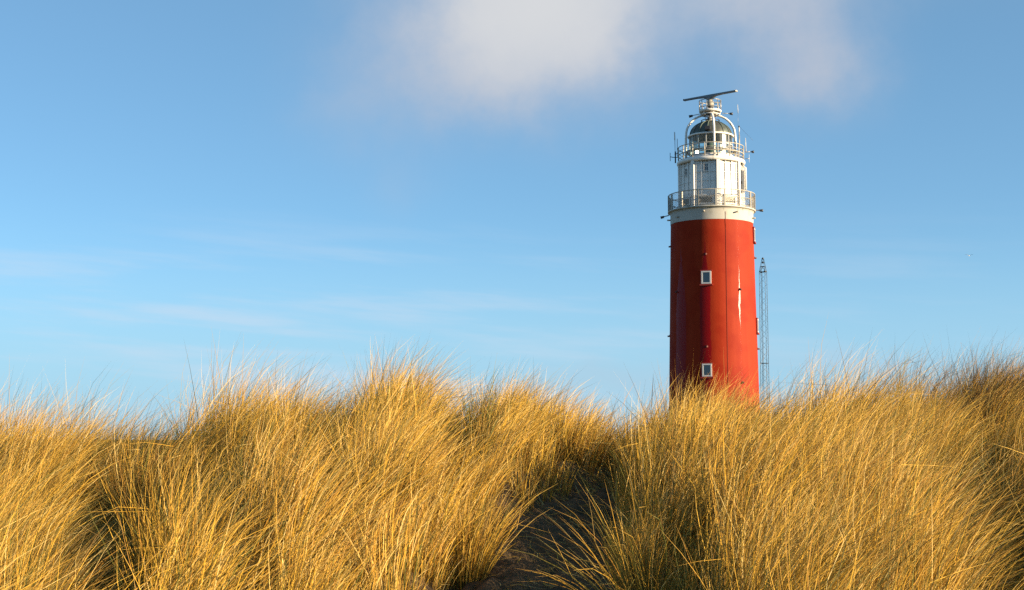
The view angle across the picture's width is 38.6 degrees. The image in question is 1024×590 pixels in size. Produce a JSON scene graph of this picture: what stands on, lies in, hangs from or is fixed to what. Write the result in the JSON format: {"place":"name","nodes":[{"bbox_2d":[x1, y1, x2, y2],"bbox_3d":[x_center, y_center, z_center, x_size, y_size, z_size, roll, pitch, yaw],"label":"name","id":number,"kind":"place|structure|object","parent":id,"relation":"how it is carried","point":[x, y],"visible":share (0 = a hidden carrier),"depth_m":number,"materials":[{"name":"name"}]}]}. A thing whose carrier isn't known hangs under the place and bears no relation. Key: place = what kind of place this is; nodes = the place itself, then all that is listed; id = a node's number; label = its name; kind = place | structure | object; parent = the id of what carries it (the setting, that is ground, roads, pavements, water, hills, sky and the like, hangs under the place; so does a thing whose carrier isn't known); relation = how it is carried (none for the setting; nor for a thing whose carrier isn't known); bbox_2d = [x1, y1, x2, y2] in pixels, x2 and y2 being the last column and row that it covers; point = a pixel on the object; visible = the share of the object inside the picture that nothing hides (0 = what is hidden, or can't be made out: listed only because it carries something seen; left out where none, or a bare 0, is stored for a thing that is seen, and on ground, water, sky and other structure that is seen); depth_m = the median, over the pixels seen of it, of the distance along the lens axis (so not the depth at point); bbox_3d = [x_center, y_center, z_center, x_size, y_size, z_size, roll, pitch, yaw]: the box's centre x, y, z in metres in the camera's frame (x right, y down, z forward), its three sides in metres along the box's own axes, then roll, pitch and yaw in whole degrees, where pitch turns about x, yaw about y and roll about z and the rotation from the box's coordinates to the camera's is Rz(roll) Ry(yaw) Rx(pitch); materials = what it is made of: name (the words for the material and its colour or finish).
{"place":"outdoors","nodes":[
{"label":"outdoors","id":0,"kind":"place"},
{"bbox_2d":[0,0,1023,439],"label":"sky","id":1,"kind":"structure","parent":0,"point":[495,179],"materials":[{"name":"blue"}]},
{"bbox_2d":[28,440,1023,589],"bbox_3d":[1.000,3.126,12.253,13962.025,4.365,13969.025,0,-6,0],"label":"dune ground","id":2,"kind":"structure","parent":0,"point":[539,504],"depth_m":11.70,"materials":[{"name":"grey sand"}]},
{"bbox_2d":[398,467,552,589],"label":"grass tussock","id":3,"kind":"object","parent":2,"relation":"on","point":[482,562],"depth_m":10.03,"materials":[{"name":"yellow plant"}]},
{"bbox_2d":[0,313,1023,589],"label":"marram grass","id":4,"kind":"structure","parent":2,"relation":"on","point":[848,491],"depth_m":10.81,"materials":[{"name":"yellow plant"}]},
{"bbox_2d":[503,472,783,589],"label":"grass tussock","id":5,"kind":"object","parent":2,"relation":"on","point":[628,586],"depth_m":9.12,"materials":[{"name":"yellow plant"}]},
{"bbox_2d":[660,90,762,420],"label":"lighthouse","id":6,"kind":"object","parent":2,"relation":"on","point":[713,318],"visible":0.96,"depth_m":132.77,"materials":[{"name":"red paint"}]},
{"bbox_2d":[700,270,712,285],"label":"window","id":7,"kind":"structure","parent":6,"relation":"in","point":[705,275],"depth_m":131.93,"materials":[{"name":"white"}]},
{"bbox_2d":[700,362,713,377],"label":"window","id":8,"kind":"structure","parent":6,"relation":"in","point":[705,367],"depth_m":130.97,"materials":[{"name":"white"}]},
{"bbox_2d":[752,227,755,243],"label":"window","id":9,"kind":"structure","parent":6,"relation":"in","point":[753,228],"depth_m":134.80,"materials":[{"name":"white"}]},
{"bbox_2d":[756,318,759,334],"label":"window","id":10,"kind":"structure","parent":6,"relation":"in","point":[757,322],"depth_m":133.93,"materials":[{"name":"white"}]},
{"bbox_2d":[759,257,769,412],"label":"lattice mast","id":11,"kind":"object","parent":2,"relation":"on","point":[762,310],"visible":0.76,"depth_m":205.60,"materials":[{"name":"metal"}]},
{"bbox_2d":[863,336,1023,436],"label":"grass tussock","id":12,"kind":"object","parent":2,"relation":"on","point":[992,391],"depth_m":16.25,"materials":[{"name":"yellow plant"}]},
{"bbox_2d":[937,344,1023,420],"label":"grass tussock","id":13,"kind":"object","parent":2,"relation":"on","point":[996,373],"depth_m":17.05,"materials":[{"name":"yellow plant"}]},
{"bbox_2d":[458,488,624,589],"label":"sand path","id":14,"kind":"structure","parent":0,"point":[513,571],"depth_m":10.80,"materials":[{"name":"grey sand"}]}
]}

